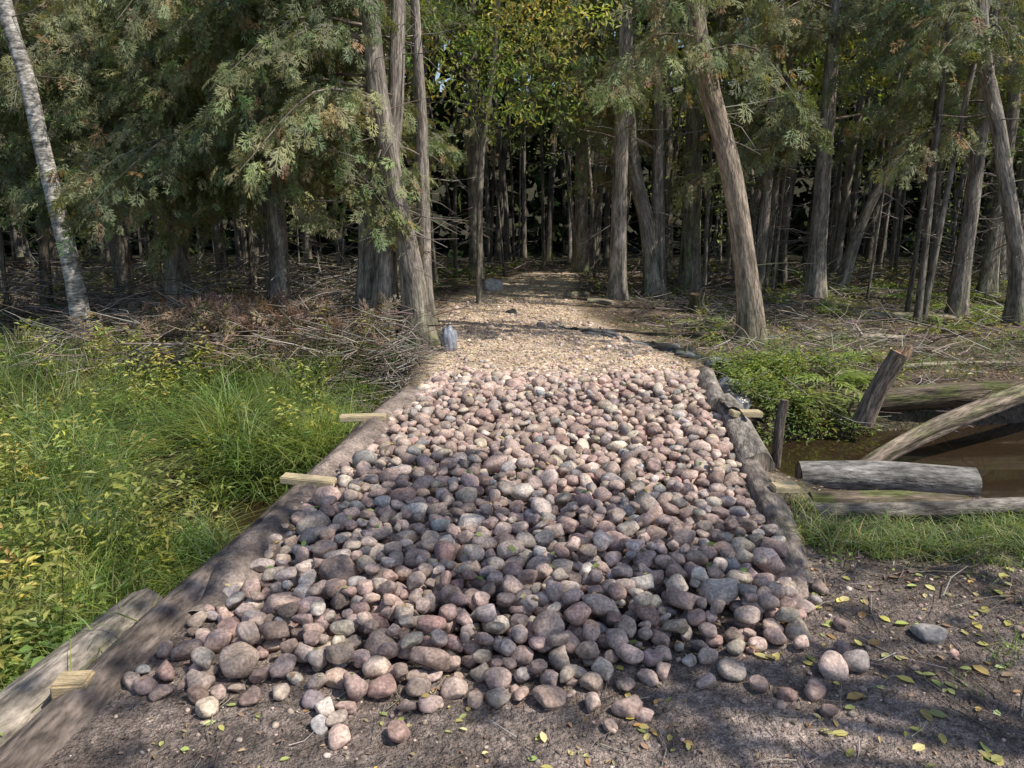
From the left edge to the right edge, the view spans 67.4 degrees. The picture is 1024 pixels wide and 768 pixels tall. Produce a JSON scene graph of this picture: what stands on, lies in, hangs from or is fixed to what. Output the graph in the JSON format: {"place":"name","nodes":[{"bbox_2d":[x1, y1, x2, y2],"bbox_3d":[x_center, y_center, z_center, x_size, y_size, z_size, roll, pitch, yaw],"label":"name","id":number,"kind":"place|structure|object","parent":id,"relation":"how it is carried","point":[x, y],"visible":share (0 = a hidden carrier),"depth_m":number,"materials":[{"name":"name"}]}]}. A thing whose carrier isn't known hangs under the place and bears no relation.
{"place":"outdoors","nodes":[
{"label":"outdoors","id":0,"kind":"place"},
{"bbox_2d":[0,308,422,712],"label":"tall grass","id":1,"kind":"structure","parent":0,"point":[94,563],"depth_m":5.44,"materials":[{"name":"green plant"}]},
{"bbox_2d":[0,85,1023,767],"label":"ground","id":2,"kind":"structure","parent":0,"point":[172,717],"depth_m":2.60,"materials":[{"name":"soil"}]},
{"bbox_2d":[0,0,97,350],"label":"birch tree","id":3,"kind":"object","parent":2,"relation":"on","point":[76,293],"visible":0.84,"depth_m":7.63,"materials":[{"name":"white plant"}]},
{"bbox_2d":[0,0,126,242],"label":"cedar tree","id":4,"kind":"object","parent":2,"relation":"on","point":[8,179],"visible":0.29,"depth_m":9.18,"materials":[{"name":"green plant"}]},
{"bbox_2d":[0,589,161,746],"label":"fallen log","id":5,"kind":"object","parent":2,"relation":"on","point":[25,695],"visible":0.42,"depth_m":2.71,"materials":[{"name":"grey wood"}]},
{"bbox_2d":[0,0,329,308],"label":"cedar tree","id":6,"kind":"object","parent":2,"relation":"on","point":[66,56],"visible":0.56,"depth_m":8.24,"materials":[{"name":"green plant"}]},
{"bbox_2d":[0,300,391,734],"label":"goldenrod plants","id":7,"kind":"object","parent":2,"relation":"on","point":[51,533],"visible":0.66,"depth_m":4.16,"materials":[{"name":"green plant"}]},
{"bbox_2d":[32,286,400,401],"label":"dead cedar boughs","id":8,"kind":"object","parent":2,"relation":"on","point":[240,317],"visible":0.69,"depth_m":7.67,"materials":[{"name":"brown plant"}]},
{"bbox_2d":[48,0,464,313],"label":"cedar tree","id":9,"kind":"object","parent":2,"relation":"on","point":[278,237],"visible":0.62,"depth_m":7.87,"materials":[{"name":"green plant"}]},
{"bbox_2d":[144,0,432,297],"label":"cedar tree","id":10,"kind":"object","parent":2,"relation":"on","point":[210,228],"visible":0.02,"depth_m":10.41,"materials":[{"name":"green plant"}]},
{"bbox_2d":[144,0,478,349],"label":"cedar tree","id":11,"kind":"object","parent":2,"relation":"on","point":[377,273],"visible":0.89,"depth_m":7.55,"materials":[{"name":"green plant"}]},
{"bbox_2d":[275,0,500,295],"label":"cedar tree","id":12,"kind":"object","parent":2,"relation":"on","point":[429,12],"visible":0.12,"depth_m":12.18,"materials":[{"name":"green plant"}]},
{"bbox_2d":[0,367,814,767],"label":"log bridge","id":13,"kind":"structure","parent":2,"relation":"on","point":[48,731],"depth_m":3.34,"materials":[{"name":"wood"}]},
{"bbox_2d":[440,323,456,351],"bbox_3d":[-0.661,-0.446,8.026,0.181,0.386,0.166,0,14,0],"label":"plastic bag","id":14,"kind":"object","parent":2,"relation":"on","point":[450,334],"visible":0.76,"depth_m":7.97,"materials":[{"name":"plastic"}]},
{"bbox_2d":[121,368,851,749],"bbox_3d":[0.192,0.412,4.697,2.551,0.219,5.129,1,14,6],"label":"cobblestone pile","id":15,"kind":"object","parent":2,"relation":"on","point":[363,564],"visible":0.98,"depth_m":3.19,"materials":[{"name":"stone"}]},
{"bbox_2d":[483,278,502,290],"bbox_3d":[-0.325,-1.668,13.187,0.349,0.284,0.295,0,14,0],"label":"rock","id":16,"kind":"object","parent":2,"relation":"on","point":[491,284],"visible":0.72,"depth_m":13.09,"materials":[{"name":"stone"}]},
{"bbox_2d":[410,0,583,278],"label":"cedar tree","id":17,"kind":"object","parent":2,"relation":"on","point":[472,148],"visible":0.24,"depth_m":14.65,"materials":[{"name":"green plant"}]},
{"bbox_2d":[382,0,638,302],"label":"maple tree","id":18,"kind":"object","parent":2,"relation":"on","point":[493,58],"visible":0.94,"depth_m":10.08,"materials":[{"name":"green plant"}]},
{"bbox_2d":[0,0,1021,257],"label":"distant trees","id":19,"kind":"object","parent":2,"relation":"on","point":[534,224],"visible":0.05,"depth_m":33.50,"materials":[{"name":"brown plant"}]},
{"bbox_2d":[0,0,1023,327],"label":"background tree trunks","id":20,"kind":"object","parent":2,"relation":"on","point":[118,250],"visible":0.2,"depth_m":16.49,"materials":[{"name":"brown plant"}]},
{"bbox_2d":[113,0,867,72],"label":"forest canopy","id":21,"kind":"object","parent":20,"relation":"attached to","point":[679,49],"visible":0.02,"depth_m":30.00,"materials":[{"name":"green plant"}]},
{"bbox_2d":[0,242,1023,767],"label":"brush and twigs","id":22,"kind":"object","parent":2,"relation":"on","point":[108,306],"visible":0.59,"depth_m":8.12,"materials":[{"name":"brown wood"}]},
{"bbox_2d":[0,0,1023,268],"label":"background foliage","id":23,"kind":"object","parent":2,"relation":"on","point":[816,66],"visible":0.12,"depth_m":16.15,"materials":[{"name":"green plant"}]},
{"bbox_2d":[0,257,1023,569],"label":"undergrowth plants","id":24,"kind":"object","parent":2,"relation":"on","point":[762,361],"visible":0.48,"depth_m":6.96,"materials":[{"name":"green plant"}]},
{"bbox_2d":[0,259,1023,767],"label":"fallen leaves","id":25,"kind":"object","parent":2,"relation":"on","point":[996,759],"depth_m":3.34,"materials":[{"name":"brown plant"}]},
{"bbox_2d":[1,293,1023,697],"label":"short grass","id":26,"kind":"structure","parent":2,"relation":"on","point":[1005,537],"depth_m":3.77,"materials":[{"name":"green plant"}]},
{"bbox_2d":[62,299,1023,767],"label":"path gravel","id":27,"kind":"structure","parent":2,"relation":"on","point":[512,385],"depth_m":7.20,"materials":[{"name":"beige gravel"}]},
{"bbox_2d":[93,280,1006,415],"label":"fern plants","id":28,"kind":"object","parent":2,"relation":"on","point":[838,377],"visible":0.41,"depth_m":9.06,"materials":[{"name":"green plant"}]},
{"bbox_2d":[501,0,646,272],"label":"cedar tree","id":29,"kind":"object","parent":2,"relation":"on","point":[580,253],"visible":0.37,"depth_m":17.15,"materials":[{"name":"green plant"}]},
{"bbox_2d":[587,298,613,304],"bbox_3d":[1.335,-1.239,11.556,0.421,0.102,0.125,7,15,27],"label":"fallen branch","id":30,"kind":"object","parent":2,"relation":"on","point":[600,301],"visible":0.94,"depth_m":11.54,"materials":[{"name":"brown wood"}]},
{"bbox_2d":[505,0,702,300],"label":"cedar tree","id":31,"kind":"object","parent":2,"relation":"on","point":[617,277],"visible":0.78,"depth_m":11.37,"materials":[{"name":"green plant"}]},
{"bbox_2d":[520,0,692,298],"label":"cedar tree","id":32,"kind":"object","parent":2,"relation":"on","point":[651,221],"visible":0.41,"depth_m":12.20,"materials":[{"name":"green plant"}]},
{"bbox_2d":[505,309,763,423],"bbox_3d":[1.245,-0.437,8.392,0.982,0.223,5.470,-5,15,-19],"label":"plastic edging","id":33,"kind":"object","parent":2,"relation":"on","point":[745,402],"visible":0.48,"depth_m":7.65,"materials":[{"name":"black plastic"}]},
{"bbox_2d":[686,292,706,314],"bbox_3d":[2.554,-1.059,10.658,0.339,0.435,0.375,6,15,24],"label":"tree stump","id":34,"kind":"object","parent":2,"relation":"on","point":[696,299],"visible":0.56,"depth_m":10.54,"materials":[{"name":"brown wood"}]},
{"bbox_2d":[684,314,733,326],"bbox_3d":[2.691,-0.831,9.908,1.089,0.136,0.120,-6,15,-22],"label":"fallen branch","id":35,"kind":"object","parent":2,"relation":"on","point":[723,316],"visible":0.23,"depth_m":9.81,"materials":[{"name":"brown wood"}]},
{"bbox_2d":[595,0,834,344],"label":"cedar tree","id":36,"kind":"object","parent":2,"relation":"on","point":[698,50],"visible":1,"depth_m":7.82,"materials":[{"name":"green plant"}]},
{"bbox_2d":[599,0,847,292],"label":"cedar tree","id":37,"kind":"object","parent":2,"relation":"on","point":[689,272],"visible":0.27,"depth_m":12.71,"materials":[{"name":"green plant"}]},
{"bbox_2d":[680,0,882,293],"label":"cedar tree","id":38,"kind":"object","parent":2,"relation":"on","point":[768,202],"visible":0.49,"depth_m":12.02,"materials":[{"name":"green plant"}]},
{"bbox_2d":[677,0,1005,300],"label":"cedar tree","id":39,"kind":"object","parent":2,"relation":"on","point":[815,283],"visible":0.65,"depth_m":11.26,"materials":[{"name":"green plant"}]},
{"bbox_2d":[839,538,858,547],"bbox_3d":[1.622,0.771,3.711,0.106,0.061,0.095,0,14,0],"label":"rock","id":40,"kind":"object","parent":2,"relation":"on","point":[851,542],"visible":0.29,"depth_m":3.67,"materials":[{"name":"stone"}]},
{"bbox_2d":[842,649,869,672],"bbox_3d":[1.194,0.964,2.665,0.091,0.084,0.090,-11,17,-38],"label":"rock","id":41,"kind":"object","parent":2,"relation":"on","point":[857,660],"visible":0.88,"depth_m":2.64,"materials":[{"name":"stone"}]},
{"bbox_2d":[809,333,904,339],"bbox_3d":[3.994,-0.545,8.898,1.249,0.120,0.110,-3,14,-14],"label":"fallen branch","id":42,"kind":"object","parent":2,"relation":"on","point":[870,335],"visible":0.48,"depth_m":8.92,"materials":[{"name":"wood"}]},
{"bbox_2d":[852,346,911,427],"bbox_3d":[2.897,0.021,6.016,0.383,0.654,0.178,0,14,0],"label":"broken stump","id":43,"kind":"object","parent":2,"relation":"on","point":[877,391],"visible":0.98,"depth_m":5.96,"materials":[{"name":"brown wood"}]},
{"bbox_2d":[795,460,981,496],"bbox_3d":[2.290,0.585,4.715,1.039,0.228,0.212,2,14,6],"label":"cut log","id":44,"kind":"object","parent":2,"relation":"on","point":[878,475],"visible":0.73,"depth_m":4.63,"materials":[{"name":"grey wood"}]},
{"bbox_2d":[808,490,969,502],"bbox_3d":[2.171,0.701,4.420,0.914,0.180,0.173,0,14,0],"label":"mossy log","id":45,"kind":"object","parent":2,"relation":"on","point":[865,496],"visible":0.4,"depth_m":4.37,"materials":[{"name":"wood"}]},
{"bbox_2d":[829,7,971,291],"bbox_3d":[7.013,-5.968,12.242,3.365,9.190,2.724,0,14,0],"label":"cedar tree","id":46,"kind":"object","parent":2,"relation":"on","point":[847,264],"visible":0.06,"depth_m":12.88,"materials":[{"name":"green plant"}]},
{"bbox_2d":[860,312,961,320],"bbox_3d":[5.296,-0.895,10.206,1.426,0.156,0.150,-2,14,-8],"label":"fallen branch","id":47,"kind":"object","parent":2,"relation":"on","point":[884,315],"visible":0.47,"depth_m":10.14,"materials":[{"name":"wood"}]},
{"bbox_2d":[802,497,1023,517],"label":"fallen log","id":48,"kind":"object","parent":2,"relation":"on","point":[937,509],"visible":0.68,"depth_m":4.17,"materials":[{"name":"grey wood"}]},
{"bbox_2d":[810,379,1023,411],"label":"mossy log","id":49,"kind":"object","parent":2,"relation":"on","point":[936,395],"visible":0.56,"depth_m":6.38,"materials":[{"name":"wood"}]},
{"bbox_2d":[817,0,1023,320],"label":"cedar tree","id":50,"kind":"object","parent":2,"relation":"on","point":[959,288],"visible":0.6,"depth_m":9.85,"materials":[{"name":"green plant"}]},
{"bbox_2d":[833,0,1023,296],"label":"cedar tree","id":51,"kind":"object","parent":2,"relation":"on","point":[989,274],"visible":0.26,"depth_m":12.02,"materials":[{"name":"green plant"}]},
{"bbox_2d":[834,0,1023,327],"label":"cedar tree","id":52,"kind":"object","parent":2,"relation":"on","point":[982,47],"visible":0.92,"depth_m":9.06,"materials":[{"name":"green plant"}]},
{"bbox_2d":[910,623,947,643],"bbox_3d":[1.559,0.930,2.865,0.122,0.066,0.098,0,14,0],"label":"rock","id":53,"kind":"object","parent":2,"relation":"on","point":[929,633],"visible":0.99,"depth_m":2.84,"materials":[{"name":"stone"}]},
{"bbox_2d":[903,361,1014,369],"bbox_3d":[4.293,-0.189,7.492,1.468,0.087,0.109,-4,14,-16],"label":"fallen branch","id":54,"kind":"object","parent":2,"relation":"on","point":[932,364],"visible":0.53,"depth_m":7.47,"materials":[{"name":"wood"}]},
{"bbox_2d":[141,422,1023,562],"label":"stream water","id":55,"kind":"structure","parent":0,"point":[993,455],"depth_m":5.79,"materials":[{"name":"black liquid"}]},
{"bbox_2d":[771,399,788,467],"bbox_3d":[1.912,0.356,5.490,0.096,0.513,0.068,0,14,0],"label":"wood post","id":56,"kind":"object","parent":55,"relation":"in","point":[778,436],"visible":0.86,"depth_m":5.46,"materials":[{"name":"brown wood"}]},
{"bbox_2d":[406,17,974,91],"label":"sky","id":57,"kind":"structure","parent":0,"point":[436,77],"materials":[{"name":"white"}]},
{"bbox_2d":[860,383,1023,460],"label":"fallen log","id":58,"kind":"object","parent":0,"point":[930,430],"visible":0.59,"depth_m":5.59,"materials":[{"name":"wood"}]}
]}

